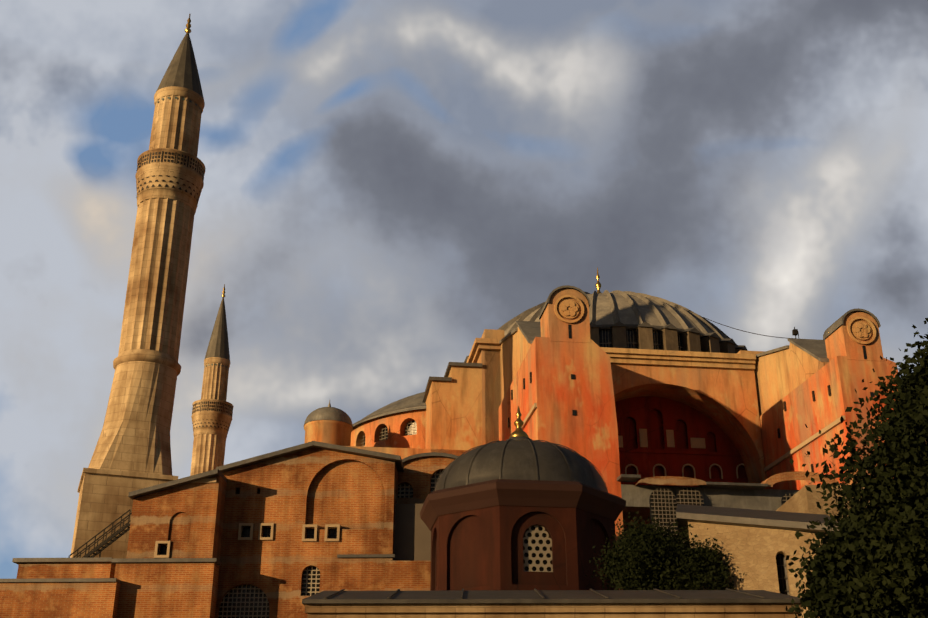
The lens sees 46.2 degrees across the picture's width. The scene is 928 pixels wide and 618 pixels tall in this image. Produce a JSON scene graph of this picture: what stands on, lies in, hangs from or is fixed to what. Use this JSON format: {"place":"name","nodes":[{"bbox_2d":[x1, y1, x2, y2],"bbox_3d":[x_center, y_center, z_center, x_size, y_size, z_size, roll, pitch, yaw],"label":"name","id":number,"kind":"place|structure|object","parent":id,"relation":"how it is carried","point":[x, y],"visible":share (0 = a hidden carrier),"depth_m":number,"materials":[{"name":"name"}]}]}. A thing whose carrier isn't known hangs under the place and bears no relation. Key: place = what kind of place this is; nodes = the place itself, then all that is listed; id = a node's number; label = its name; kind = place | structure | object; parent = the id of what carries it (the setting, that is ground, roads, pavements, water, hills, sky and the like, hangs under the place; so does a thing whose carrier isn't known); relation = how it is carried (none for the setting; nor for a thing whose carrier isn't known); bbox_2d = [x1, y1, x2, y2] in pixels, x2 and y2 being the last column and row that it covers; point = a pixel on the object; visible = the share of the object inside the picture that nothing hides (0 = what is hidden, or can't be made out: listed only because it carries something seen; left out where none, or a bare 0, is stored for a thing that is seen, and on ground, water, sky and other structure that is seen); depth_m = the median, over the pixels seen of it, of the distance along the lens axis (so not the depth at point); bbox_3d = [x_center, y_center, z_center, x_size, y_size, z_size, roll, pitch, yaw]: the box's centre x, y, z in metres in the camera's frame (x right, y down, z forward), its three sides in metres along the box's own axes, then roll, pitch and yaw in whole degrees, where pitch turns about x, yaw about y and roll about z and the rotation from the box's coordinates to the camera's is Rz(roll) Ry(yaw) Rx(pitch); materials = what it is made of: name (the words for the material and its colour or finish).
{"place":"outdoors","nodes":[
{"label":"outdoors","id":0,"kind":"place"},
{"bbox_2d":[0,557,120,617],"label":"boundary wall","id":1,"kind":"structure","parent":0,"point":[63,587],"depth_m":63.73,"materials":[{"name":"brick"}]},
{"bbox_2d":[68,509,131,557],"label":"iron stair","id":2,"kind":"object","parent":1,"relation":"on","point":[108,539],"visible":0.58,"depth_m":71.10,"materials":[{"name":"black metal"}]},
{"bbox_2d":[0,0,927,578],"label":"sky","id":3,"kind":"structure","parent":0,"point":[389,185],"materials":[{"name":"grey"}]},
{"bbox_2d":[302,588,802,617],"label":"roofed wall","id":4,"kind":"structure","parent":0,"point":[592,603],"depth_m":29.10,"materials":[{"name":"stone"}]},
{"label":"ground","id":5,"kind":"structure","parent":0,"visible":0},
{"bbox_2d":[70,14,205,557],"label":"minaret","id":6,"kind":"object","parent":5,"relation":"on","point":[132,451],"visible":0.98,"depth_m":80.69,"materials":[{"name":"stone"}]},
{"bbox_2d":[190,284,233,475],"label":"minaret","id":7,"kind":"object","parent":5,"relation":"on","point":[212,413],"visible":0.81,"depth_m":136.62,"materials":[{"name":"stone"}]},
{"bbox_2d":[112,441,403,617],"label":"brick building","id":8,"kind":"structure","parent":5,"relation":"on","point":[282,533],"depth_m":67.43,"materials":[{"name":"orange brick"}]},
{"bbox_2d":[304,329,504,458],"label":"semi-dome","id":9,"kind":"object","parent":5,"relation":"on","point":[441,414],"visible":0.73,"depth_m":105.84,"materials":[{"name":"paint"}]},
{"bbox_2d":[385,452,458,590],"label":"brick bay","id":10,"kind":"object","parent":5,"relation":"on","point":[408,568],"visible":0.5,"depth_m":69.11,"materials":[{"name":"orange brick"}]},
{"bbox_2d":[420,406,625,590],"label":"domed mausoleum","id":11,"kind":"structure","parent":5,"relation":"on","point":[519,509],"depth_m":53.41,"materials":[{"name":"brown stone"}]},
{"bbox_2d":[499,285,622,589],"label":"buttress","id":12,"kind":"structure","parent":5,"relation":"on","point":[556,378],"depth_m":87.46,"materials":[{"name":"paint"}]},
{"bbox_2d":[466,338,765,444],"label":"nave","id":13,"kind":"object","parent":5,"relation":"on","point":[480,346],"depth_m":106.71,"materials":[{"name":"paint"}]},
{"bbox_2d":[464,267,747,362],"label":"dome","id":14,"kind":"structure","parent":13,"relation":"on","point":[626,319],"depth_m":115.16,"materials":[{"name":"grey metal"}]},
{"bbox_2d":[615,396,748,486],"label":"tympanum","id":15,"kind":"object","parent":13,"relation":"attached to","point":[659,436],"visible":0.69,"depth_m":108.57,"materials":[{"name":"red paint"}]},
{"bbox_2d":[600,347,765,482],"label":"arch","id":16,"kind":"structure","parent":13,"relation":"attached to","point":[719,390],"depth_m":107.00,"materials":[{"name":"paint"}]},
{"bbox_2d":[617,471,839,542],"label":"aisle","id":17,"kind":"object","parent":13,"relation":"attached to","point":[652,501],"visible":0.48,"depth_m":84.31,"materials":[{"name":"grey stone"}]},
{"bbox_2d":[585,510,708,589],"bbox_3d":[8.034,13.732,42.775,5.975,12.118,5.746,0,-23,1],"label":"tree","id":18,"kind":"object","parent":5,"relation":"on","point":[637,560],"visible":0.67,"depth_m":43.22,"materials":[{"name":"green plant"}]},
{"bbox_2d":[659,525,743,589],"bbox_3d":[9.603,13.813,41.594,3.964,11.040,4.076,0,-23,1],"label":"tree","id":19,"kind":"object","parent":5,"relation":"on","point":[711,565],"visible":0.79,"depth_m":42.06,"materials":[{"name":"green plant"}]},
{"bbox_2d":[676,485,869,617],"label":"stone outbuilding","id":20,"kind":"structure","parent":5,"relation":"on","point":[759,545],"depth_m":41.85,"materials":[{"name":"beige stone"}]},
{"bbox_2d":[754,308,897,489],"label":"buttress","id":21,"kind":"structure","parent":5,"relation":"on","point":[812,384],"depth_m":94.42,"materials":[{"name":"paint"}]},
{"bbox_2d":[703,317,798,337],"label":"cables and aerials","id":22,"kind":"object","parent":21,"relation":"attached to","point":[795,332],"visible":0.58,"depth_m":105.53,"materials":[{"name":"metal"}]},
{"bbox_2d":[782,503,927,617],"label":"tree","id":23,"kind":"object","parent":5,"relation":"on","point":[844,562],"visible":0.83,"depth_m":21.72,"materials":[{"name":"green plant"}]},
{"bbox_2d":[790,357,927,617],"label":"tree","id":24,"kind":"object","parent":5,"relation":"on","point":[899,454],"visible":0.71,"depth_m":22.84,"materials":[{"name":"green plant"}]},
{"bbox_2d":[862,318,927,422],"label":"tree","id":25,"kind":"object","parent":5,"relation":"on","point":[921,359],"visible":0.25,"depth_m":25.02,"materials":[{"name":"green plant"}]}
]}

